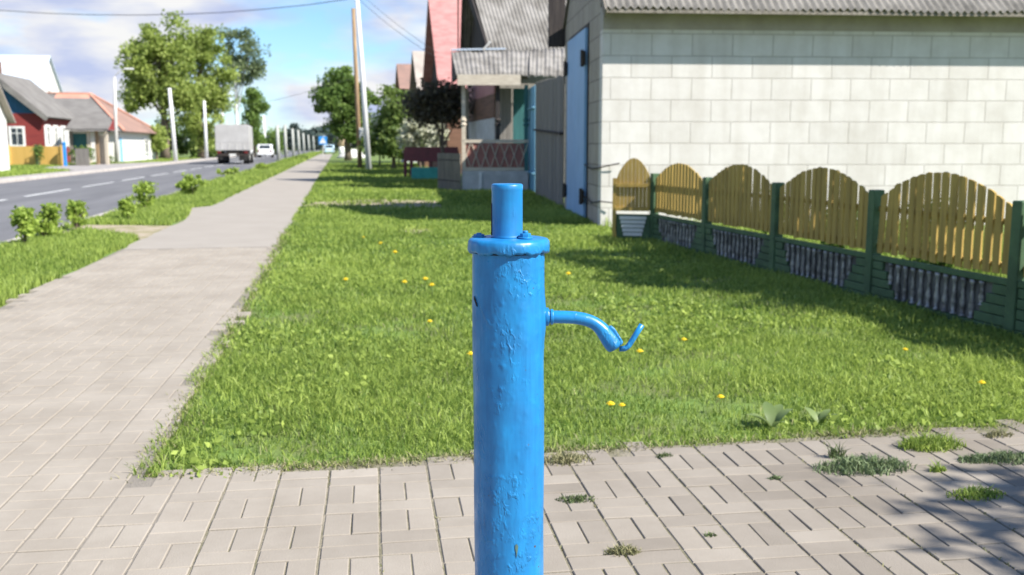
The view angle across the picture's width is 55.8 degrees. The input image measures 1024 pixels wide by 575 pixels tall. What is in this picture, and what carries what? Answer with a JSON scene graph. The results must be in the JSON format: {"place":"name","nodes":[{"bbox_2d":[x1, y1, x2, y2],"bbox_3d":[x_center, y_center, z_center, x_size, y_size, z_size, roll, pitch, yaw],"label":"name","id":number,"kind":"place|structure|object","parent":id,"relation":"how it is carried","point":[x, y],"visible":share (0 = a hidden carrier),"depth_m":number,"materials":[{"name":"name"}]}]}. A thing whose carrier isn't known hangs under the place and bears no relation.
{"place":"outdoors","nodes":[
{"label":"outdoors","id":0,"kind":"place"},
{"bbox_2d":[0,55,62,91],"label":"village house","id":1,"kind":"structure","parent":0,"point":[40,72],"depth_m":93.09,"materials":[{"name":"white paint"}]},
{"bbox_2d":[0,157,200,176],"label":"roadside grass","id":2,"kind":"structure","parent":0,"point":[22,169],"depth_m":55.87,"materials":[{"name":"green plant"}]},
{"bbox_2d":[62,225,168,238],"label":"side path","id":3,"kind":"structure","parent":0,"point":[143,231],"depth_m":16.40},
{"bbox_2d":[0,153,256,179],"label":"pavement","id":4,"kind":"structure","parent":0,"point":[74,168],"depth_m":61.02,"materials":[{"name":"grey concrete"}]},
{"bbox_2d":[62,142,66,165],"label":"gate post","id":5,"kind":"object","parent":4,"relation":"on","point":[64,153],"visible":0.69,"depth_m":65.30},
{"bbox_2d":[68,144,95,162],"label":"garden bush","id":6,"kind":"object","parent":4,"relation":"on","point":[72,151],"visible":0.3,"depth_m":67.69,"materials":[{"name":"green plant"}]},
{"bbox_2d":[75,148,89,165],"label":"utility cabinet","id":7,"kind":"object","parent":4,"relation":"on","point":[82,160],"visible":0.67,"depth_m":66.39,"materials":[{"name":"grey metal"}]},
{"bbox_2d":[168,88,177,160],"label":"utility pole","id":8,"kind":"object","parent":4,"relation":"on","point":[175,156],"visible":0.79,"depth_m":86.70,"materials":[{"name":"grey concrete"}]},
{"bbox_2d":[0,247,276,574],"bbox_3d":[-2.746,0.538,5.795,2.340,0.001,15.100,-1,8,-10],"label":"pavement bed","id":9,"kind":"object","parent":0,"point":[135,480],"visible":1,"depth_m":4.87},
{"bbox_2d":[0,151,320,307],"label":"verge grass","id":10,"kind":"structure","parent":0,"point":[79,244],"depth_m":14.23,"materials":[{"name":"green plant"}]},
{"bbox_2d":[0,150,320,241],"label":"road","id":11,"kind":"structure","parent":0,"point":[101,198],"depth_m":33.32,"materials":[{"name":"grey asphalt"}]},
{"bbox_2d":[0,155,276,200],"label":"road marking","id":12,"kind":"object","parent":11,"relation":"on","point":[111,182],"visible":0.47,"depth_m":35.86,"materials":[{"name":"paint"}]},
{"bbox_2d":[215,120,253,163],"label":"box truck","id":13,"kind":"object","parent":11,"relation":"on","point":[233,139],"visible":1,"depth_m":73.05,"materials":[{"name":"metal"}]},
{"bbox_2d":[257,144,273,157],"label":"car","id":14,"kind":"object","parent":11,"relation":"on","point":[265,149],"visible":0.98,"depth_m":113.63,"materials":[{"name":"white metal"}]},
{"bbox_2d":[185,206,210,219],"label":"worn path","id":15,"kind":"structure","parent":0,"point":[195,210],"depth_m":20.95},
{"bbox_2d":[0,0,427,140],"label":"sky","id":16,"kind":"structure","parent":0,"point":[306,40],"materials":[{"name":"blue"}]},
{"bbox_2d":[124,154,331,473],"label":"pavement","id":17,"kind":"structure","parent":0,"point":[261,214],"depth_m":18.60,"materials":[{"name":"grey concrete"}]},
{"bbox_2d":[319,136,326,156],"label":"road sign","id":18,"kind":"object","parent":17,"relation":"on","point":[322,139],"visible":0.95,"depth_m":118.55,"materials":[{"name":"metal"}]},
{"bbox_2d":[336,149,364,157],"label":"sand heap","id":19,"kind":"object","parent":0,"point":[353,153],"visible":0.5,"depth_m":108.31,"materials":[{"name":"sand"}]},
{"bbox_2d":[305,199,440,207],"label":"trodden path","id":20,"kind":"structure","parent":0,"point":[415,204],"depth_m":23.51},
{"bbox_2d":[395,64,416,162],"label":"village house","id":21,"kind":"structure","parent":0,"point":[402,78],"depth_m":77.96,"materials":[{"name":"paint"}]},
{"bbox_2d":[0,247,1023,574],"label":"block paving","id":22,"kind":"structure","parent":0,"point":[770,547],"depth_m":3.84,"materials":[{"name":"grey concrete"}]},
{"bbox_2d":[468,183,643,574],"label":"water standpipe","id":23,"kind":"object","parent":22,"relation":"on","point":[513,316],"visible":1,"depth_m":2.19,"materials":[{"name":"blue metal"}]},
{"bbox_2d":[544,450,594,466],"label":"weed tuft","id":24,"kind":"object","parent":22,"relation":"on","point":[559,458],"visible":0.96,"depth_m":4.23,"materials":[{"name":"plant"}]},
{"bbox_2d":[556,494,594,503],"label":"weed tuft","id":25,"kind":"object","parent":22,"relation":"on","point":[572,498],"visible":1,"depth_m":3.77,"materials":[{"name":"green plant"}]},
{"bbox_2d":[603,540,642,556],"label":"weed tuft","id":26,"kind":"object","parent":22,"relation":"on","point":[623,549],"visible":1,"depth_m":3.28,"materials":[{"name":"green plant"}]},
{"bbox_2d":[278,425,1023,574],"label":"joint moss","id":27,"kind":"object","parent":22,"relation":"on","point":[779,523],"visible":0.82,"depth_m":3.49,"materials":[{"name":"green plant"}]},
{"bbox_2d":[655,451,671,458],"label":"weed tuft","id":28,"kind":"object","parent":22,"relation":"on","point":[662,455],"visible":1,"depth_m":4.30,"materials":[{"name":"green plant"}]},
{"bbox_2d":[767,475,782,479],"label":"weed tuft","id":29,"kind":"object","parent":22,"relation":"on","point":[773,477],"visible":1,"depth_m":4.01,"materials":[{"name":"green plant"}]},
{"bbox_2d":[826,438,850,458],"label":"weed tuft","id":30,"kind":"object","parent":22,"relation":"on","point":[833,452],"visible":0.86,"depth_m":4.28,"materials":[{"name":"green plant"}]},
{"bbox_2d":[810,452,916,476],"bbox_3d":[1.500,0.742,4.148,0.479,0.073,0.250,-1,8,-10],"label":"weed tuft","id":31,"kind":"object","parent":22,"relation":"on","point":[864,465],"visible":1,"depth_m":4.13,"materials":[{"name":"green plant"}]},
{"bbox_2d":[895,428,967,452],"bbox_3d":[1.918,0.689,4.441,0.362,0.094,0.233,-1,8,-10],"label":"weed tuft","id":32,"kind":"object","parent":22,"relation":"on","point":[928,443],"visible":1,"depth_m":4.41,"materials":[{"name":"green plant"}]},
{"bbox_2d":[928,458,946,472],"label":"weed tuft","id":33,"kind":"object","parent":22,"relation":"on","point":[937,468],"visible":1,"depth_m":4.11,"materials":[{"name":"green plant"}]},
{"bbox_2d":[946,483,1005,501],"bbox_3d":[1.833,0.801,3.825,0.254,0.049,0.142,-1,8,-10],"label":"weed tuft","id":34,"kind":"object","parent":22,"relation":"on","point":[975,492],"visible":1,"depth_m":3.81,"materials":[{"name":"green plant"}]},
{"bbox_2d":[957,451,996,463],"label":"weed tuft","id":35,"kind":"object","parent":22,"relation":"on","point":[966,458],"visible":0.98,"depth_m":4.24,"materials":[{"name":"green plant"}]},
{"bbox_2d":[970,448,1023,465],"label":"weed tuft","id":36,"kind":"object","parent":22,"relation":"on","point":[1004,456],"visible":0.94,"depth_m":4.25,"materials":[{"name":"green plant"}]},
{"bbox_2d":[982,428,1013,438],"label":"weed tuft","id":37,"kind":"object","parent":22,"relation":"on","point":[994,434],"visible":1,"depth_m":4.60,"materials":[{"name":"green plant"}]},
{"bbox_2d":[0,147,1023,479],"bbox_3d":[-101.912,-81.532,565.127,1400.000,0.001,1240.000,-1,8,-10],"label":"ground","id":38,"kind":"structure","parent":0,"point":[704,409],"depth_m":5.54,"materials":[{"name":"green plant"}]},
{"bbox_2d":[0,86,15,170],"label":"village house","id":39,"kind":"structure","parent":38,"relation":"on","point":[6,116],"depth_m":50.78,"materials":[{"name":"white paint"}]},
{"bbox_2d":[8,205,39,241],"bbox_3d":[-6.778,-0.851,13.426,0.391,0.593,0.437,-1,8,-10],"label":"shrub","id":40,"kind":"object","parent":38,"relation":"on","point":[22,218],"visible":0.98,"depth_m":13.35,"materials":[{"name":"green plant"}]},
{"bbox_2d":[8,145,63,165],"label":"board fence","id":41,"kind":"object","parent":38,"relation":"on","point":[21,155],"visible":0.73,"depth_m":65.87,"materials":[{"name":"yellow paint"}]},
{"bbox_2d":[30,144,44,164],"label":"garden bush","id":42,"kind":"object","parent":38,"relation":"on","point":[40,149],"visible":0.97,"depth_m":65.35,"materials":[{"name":"green plant"}]},
{"bbox_2d":[0,62,75,161],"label":"village house","id":43,"kind":"structure","parent":38,"relation":"on","point":[42,117],"depth_m":69.16,"materials":[{"name":"red paint"}]},
{"bbox_2d":[8,126,25,145],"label":"window","id":44,"kind":"structure","parent":43,"relation":"in","point":[16,133],"depth_m":68.81,"materials":[{"name":"white paint"}]},
{"bbox_2d":[44,124,52,145],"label":"window","id":45,"kind":"structure","parent":43,"relation":"in","point":[47,128],"depth_m":70.14,"materials":[{"name":"white paint"}]},
{"bbox_2d":[52,125,60,145],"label":"window","id":46,"kind":"structure","parent":43,"relation":"in","point":[55,129],"depth_m":72.10,"materials":[{"name":"white paint"}]},
{"bbox_2d":[60,126,67,146],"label":"window","id":47,"kind":"structure","parent":43,"relation":"in","point":[63,133],"depth_m":74.00,"materials":[{"name":"white paint"}]},
{"bbox_2d":[33,202,64,236],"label":"shrub","id":48,"kind":"object","parent":38,"relation":"on","point":[49,216],"visible":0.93,"depth_m":14.76,"materials":[{"name":"green plant"}]},
{"bbox_2d":[64,199,89,228],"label":"shrub","id":49,"kind":"object","parent":38,"relation":"on","point":[74,210],"visible":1,"depth_m":15.91,"materials":[{"name":"green plant"}]},
{"bbox_2d":[0,193,170,243],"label":"road edging","id":50,"kind":"object","parent":38,"relation":"on","point":[63,225],"visible":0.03,"depth_m":16.99,"materials":[{"name":"concrete"}]},
{"bbox_2d":[64,117,114,163],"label":"gate shelter","id":51,"kind":"object","parent":38,"relation":"on","point":[84,139],"visible":0.74,"depth_m":71.32,"materials":[{"name":"grey wood"}]},
{"bbox_2d":[46,92,156,161],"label":"village house","id":52,"kind":"structure","parent":38,"relation":"on","point":[134,140],"depth_m":81.52,"materials":[{"name":"white paint"}]},
{"bbox_2d":[119,138,122,161],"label":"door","id":53,"kind":"structure","parent":52,"relation":"in","point":[120,139],"depth_m":77.62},
{"bbox_2d":[144,139,148,153],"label":"window","id":54,"kind":"structure","parent":52,"relation":"in","point":[146,141],"depth_m":87.86,"materials":[{"name":"white paint"}]},
{"bbox_2d":[113,68,133,161],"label":"street lamp","id":55,"kind":"object","parent":38,"relation":"on","point":[116,153],"visible":0.92,"depth_m":75.79,"materials":[{"name":"metal"}]},
{"bbox_2d":[117,195,136,218],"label":"shrub","id":56,"kind":"object","parent":38,"relation":"on","point":[127,206],"visible":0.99,"depth_m":18.06,"materials":[{"name":"green plant"}]},
{"bbox_2d":[0,150,288,182],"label":"kerb","id":57,"kind":"structure","parent":38,"relation":"on","point":[54,175],"depth_m":48.39,"materials":[{"name":"grey concrete"}]},
{"bbox_2d":[131,180,158,207],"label":"shrub","id":58,"kind":"object","parent":38,"relation":"on","point":[147,189],"visible":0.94,"depth_m":20.91,"materials":[{"name":"green plant"}]},
{"bbox_2d":[149,123,170,158],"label":"broadleaf tree","id":59,"kind":"object","parent":38,"relation":"on","point":[160,137],"visible":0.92,"depth_m":90.57,"materials":[{"name":"green plant"}]},
{"bbox_2d":[113,9,208,157],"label":"broadleaf tree","id":60,"kind":"object","parent":38,"relation":"on","point":[160,52],"visible":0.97,"depth_m":97.10,"materials":[{"name":"green plant"}]},
{"bbox_2d":[154,118,222,157],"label":"broadleaf tree","id":61,"kind":"object","parent":38,"relation":"on","point":[182,149],"visible":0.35,"depth_m":109.86,"materials":[{"name":"green plant"}]},
{"bbox_2d":[175,172,206,194],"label":"shrub","id":62,"kind":"object","parent":38,"relation":"on","point":[187,184],"visible":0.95,"depth_m":26.55,"materials":[{"name":"green plant"}]},
{"bbox_2d":[203,101,207,158],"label":"utility pole","id":63,"kind":"object","parent":38,"relation":"on","point":[205,132],"visible":0.79,"depth_m":96.64,"materials":[{"name":"grey concrete"}]},
{"bbox_2d":[173,23,240,157],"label":"broadleaf tree","id":64,"kind":"object","parent":38,"relation":"on","point":[205,54],"visible":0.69,"depth_m":103.47,"materials":[{"name":"green plant"}]},
{"bbox_2d":[216,167,238,174],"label":"shrub","id":65,"kind":"object","parent":38,"relation":"on","point":[231,170],"visible":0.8,"depth_m":43.12,"materials":[{"name":"green plant"}]},
{"bbox_2d":[216,26,270,156],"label":"broadleaf tree","id":66,"kind":"object","parent":38,"relation":"on","point":[254,67],"visible":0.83,"depth_m":114.94,"materials":[{"name":"green plant"}]},
{"bbox_2d":[238,86,270,156],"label":"broadleaf tree","id":67,"kind":"object","parent":38,"relation":"on","point":[252,116],"visible":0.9,"depth_m":119.52,"materials":[{"name":"green plant"}]},
{"bbox_2d":[255,163,269,168],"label":"shrub","id":68,"kind":"object","parent":38,"relation":"on","point":[262,165],"visible":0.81,"depth_m":52.59,"materials":[{"name":"green plant"}]},
{"bbox_2d":[262,116,267,156],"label":"utility pole","id":69,"kind":"object","parent":38,"relation":"on","point":[264,131],"visible":0.49,"depth_m":123.23,"materials":[{"name":"concrete"}]},
{"bbox_2d":[178,124,373,148],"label":"wood","id":70,"kind":"object","parent":38,"relation":"on","point":[318,131],"depth_m":413.27,"materials":[{"name":"green plant"}]},
{"bbox_2d":[266,127,287,154],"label":"broadleaf tree","id":71,"kind":"object","parent":38,"relation":"on","point":[271,138],"visible":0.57,"depth_m":147.66,"materials":[{"name":"green plant"}]},
{"bbox_2d":[276,125,279,160],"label":"concrete post","id":72,"kind":"object","parent":38,"relation":"on","point":[277,143],"visible":0.79,"depth_m":84.95,"materials":[{"name":"concrete"}]},
{"bbox_2d":[283,125,287,157],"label":"concrete post","id":73,"kind":"object","parent":38,"relation":"on","point":[285,144],"visible":0.79,"depth_m":95.82,"materials":[{"name":"concrete"}]},
{"bbox_2d":[279,128,296,150],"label":"broadleaf tree","id":74,"kind":"object","parent":38,"relation":"on","point":[289,143],"visible":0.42,"depth_m":212.14,"materials":[{"name":"green plant"}]},
{"bbox_2d":[291,129,294,155],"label":"concrete post","id":75,"kind":"object","parent":38,"relation":"on","point":[292,137],"visible":0.79,"depth_m":110.64,"materials":[{"name":"concrete"}]},
{"bbox_2d":[289,123,306,150],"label":"broadleaf tree","id":76,"kind":"object","parent":38,"relation":"on","point":[295,126],"visible":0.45,"depth_m":236.17,"materials":[{"name":"green plant"}]},
{"bbox_2d":[297,130,299,154],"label":"concrete post","id":77,"kind":"object","parent":38,"relation":"on","point":[298,139],"visible":0.79,"depth_m":128.48,"materials":[{"name":"concrete"}]},
{"bbox_2d":[295,130,314,150],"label":"broadleaf tree","id":78,"kind":"object","parent":38,"relation":"on","point":[310,138],"visible":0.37,"depth_m":261.32,"materials":[{"name":"green plant"}]},
{"bbox_2d":[310,132,323,149],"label":"broadleaf tree","id":79,"kind":"object","parent":38,"relation":"on","point":[318,146],"visible":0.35,"depth_m":295.88,"materials":[{"name":"green plant"}]},
{"bbox_2d":[324,145,334,153],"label":"car","id":80,"kind":"object","parent":38,"relation":"on","point":[328,148],"visible":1,"depth_m":161.98,"materials":[{"name":"white metal"}]},
{"bbox_2d":[321,131,344,151],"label":"broadleaf tree","id":81,"kind":"object","parent":38,"relation":"on","point":[330,140],"visible":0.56,"depth_m":196.90,"materials":[{"name":"green plant"}]},
{"bbox_2d":[338,140,343,154],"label":"pollard tree","id":82,"kind":"object","parent":38,"relation":"on","point":[341,147],"visible":0.46,"depth_m":116.50,"materials":[{"name":"white paint"}]},
{"bbox_2d":[308,65,381,160],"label":"broadleaf tree","id":83,"kind":"object","parent":38,"relation":"on","point":[336,102],"visible":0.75,"depth_m":89.37,"materials":[{"name":"green plant"}]},
{"bbox_2d":[352,8,363,166],"bbox_3d":[-9.296,-11.947,58.805,0.716,9.767,0.372,6,10,35],"label":"utility pole","id":84,"kind":"object","parent":38,"relation":"on","point":[359,130],"visible":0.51,"depth_m":58.80,"materials":[{"name":"brown wood"}]},
{"bbox_2d":[355,0,371,168],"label":"utility pole","id":85,"kind":"object","parent":38,"relation":"on","point":[364,106],"visible":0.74,"depth_m":54.38,"materials":[{"name":"grey concrete"}]},
{"bbox_2d":[0,0,340,14],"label":"overhead cable","id":86,"kind":"object","parent":85,"relation":"attached to","point":[180,14],"visible":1,"depth_m":61.57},
{"bbox_2d":[368,112,380,165],"bbox_3d":[-8.831,-9.632,63.301,1.486,3.681,1.678,-1,8,-10],"label":"sapling","id":87,"kind":"object","parent":38,"relation":"on","point":[370,116],"visible":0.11,"depth_m":63.12,"materials":[{"name":"green plant"}]},
{"bbox_2d":[357,84,426,167],"bbox_3d":[-6.707,-9.465,57.202,4.862,5.130,3.157,-1,8,-10],"label":"tall bush","id":88,"kind":"object","parent":38,"relation":"on","point":[389,117],"visible":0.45,"depth_m":56.56,"materials":[{"name":"green plant"}]},
{"bbox_2d":[409,51,428,166],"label":"village house","id":89,"kind":"structure","parent":38,"relation":"on","point":[417,66],"depth_m":60.76,"materials":[{"name":"white wood"}]},
{"bbox_2d":[396,117,448,166],"bbox_3d":[-4.041,-6.323,43.921,2.464,2.767,1.792,-1,8,-10],"label":"flowering bush","id":90,"kind":"object","parent":38,"relation":"on","point":[411,134],"visible":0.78,"depth_m":43.43,"materials":[{"name":"white plant"}]},
{"bbox_2d":[411,167,437,178],"bbox_3d":[-3.596,-4.724,40.038,1.082,0.480,0.760,0,8,0],"label":"flower trough","id":91,"kind":"object","parent":38,"relation":"on","point":[424,172],"visible":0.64,"depth_m":39.71,"materials":[{"name":"teal wood"}]},
{"bbox_2d":[403,147,458,176],"bbox_3d":[-3.491,-5.339,41.405,3.091,1.340,0.089,6,10,36],"label":"garden fence","id":92,"kind":"object","parent":38,"relation":"on","point":[422,154],"visible":0.61,"depth_m":41.56,"materials":[{"name":"brown wood"}]},
{"bbox_2d":[396,77,474,152],"bbox_3d":[-2.843,-6.098,37.789,3.230,4.103,2.266,-1,8,-10],"label":"broadleaf tree","id":93,"kind":"object","parent":38,"relation":"on","point":[434,104],"visible":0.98,"depth_m":37.07,"materials":[{"name":"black plant"}]},
{"bbox_2d":[422,0,466,173],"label":"village house","id":94,"kind":"structure","parent":38,"relation":"on","point":[441,31],"depth_m":46.16,"materials":[{"name":"pink wood"}]},
{"bbox_2d":[437,153,461,190],"bbox_3d":[-2.010,-3.689,30.779,0.050,1.160,2.278,-3,9,-22],"label":"board fence","id":95,"kind":"object","parent":38,"relation":"on","point":[449,167],"visible":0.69,"depth_m":30.66,"materials":[{"name":"grey wood"}]},
{"bbox_2d":[451,0,566,190],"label":"timber house","id":96,"kind":"structure","parent":38,"relation":"on","point":[504,58],"depth_m":31.20,"materials":[{"name":"paint"}]},
{"bbox_2d":[513,89,523,139],"bbox_3d":[0.278,-5.151,31.486,0.493,2.600,0.080,0,8,0],"label":"porch door","id":97,"kind":"structure","parent":96,"relation":"in","point":[518,94],"depth_m":31.37,"materials":[{"name":"teal wood"}]},
{"bbox_2d":[527,85,534,192],"bbox_3d":[0.549,-4.493,29.370,0.123,3.100,2.600,-1,8,-4],"label":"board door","id":98,"kind":"structure","parent":96,"relation":"attached to","point":[531,140],"depth_m":29.07,"materials":[{"name":"blue wood"}]},
{"bbox_2d":[533,75,564,207],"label":"board wall","id":99,"kind":"structure","parent":38,"relation":"on","point":[549,132],"depth_m":24.23,"materials":[{"name":"grey wood"}]},
{"bbox_2d":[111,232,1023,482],"bbox_3d":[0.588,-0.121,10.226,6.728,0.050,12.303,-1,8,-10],"label":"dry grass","id":100,"kind":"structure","parent":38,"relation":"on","point":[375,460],"depth_m":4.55,"materials":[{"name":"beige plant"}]},
{"bbox_2d":[607,401,614,423],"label":"dandelion","id":101,"kind":"object","parent":38,"relation":"on","point":[610,403],"visible":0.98,"depth_m":4.89,"materials":[{"name":"yellow plant"}]},
{"bbox_2d":[612,158,650,239],"bbox_3d":[1.755,-1.276,14.217,0.551,1.245,0.102,2,9,13],"label":"picket fence","id":102,"kind":"object","parent":38,"relation":"on","point":[631,225],"visible":0.93,"depth_m":14.20,"materials":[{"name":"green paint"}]},
{"bbox_2d":[748,402,792,426],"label":"dock plant","id":103,"kind":"object","parent":38,"relation":"on","point":[775,415],"visible":0.98,"depth_m":4.82,"materials":[{"name":"green plant"}]},
{"bbox_2d":[548,0,1023,226],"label":"garage","id":104,"kind":"structure","parent":38,"relation":"on","point":[887,96],"depth_m":16.72,"materials":[{"name":"white brick"}]},
{"bbox_2d":[804,407,836,423],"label":"dock plant","id":105,"kind":"object","parent":38,"relation":"on","point":[822,416],"visible":0.98,"depth_m":4.88,"materials":[{"name":"green plant"}]},
{"bbox_2d":[650,163,1023,337],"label":"picket fence","id":106,"kind":"object","parent":38,"relation":"on","point":[729,196],"visible":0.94,"depth_m":8.96,"materials":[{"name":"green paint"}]},
{"bbox_2d":[820,206,857,248],"bbox_3d":[3.948,-0.694,11.648,0.578,0.801,0.635,-1,8,-10],"label":"garden bush","id":107,"kind":"object","parent":38,"relation":"on","point":[834,245],"visible":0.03,"depth_m":11.58,"materials":[{"name":"green plant"}]},
{"bbox_2d":[901,198,974,270],"bbox_3d":[4.161,-0.422,9.390,0.796,0.919,0.756,-1,8,-10],"label":"garden bush","id":108,"kind":"object","parent":38,"relation":"on","point":[943,264],"visible":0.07,"depth_m":9.38,"materials":[{"name":"green plant"}]},
{"bbox_2d":[602,216,1006,277],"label":"garden grass","id":109,"kind":"structure","parent":0,"point":[859,249],"depth_m":12.91,"materials":[{"name":"green plant"}]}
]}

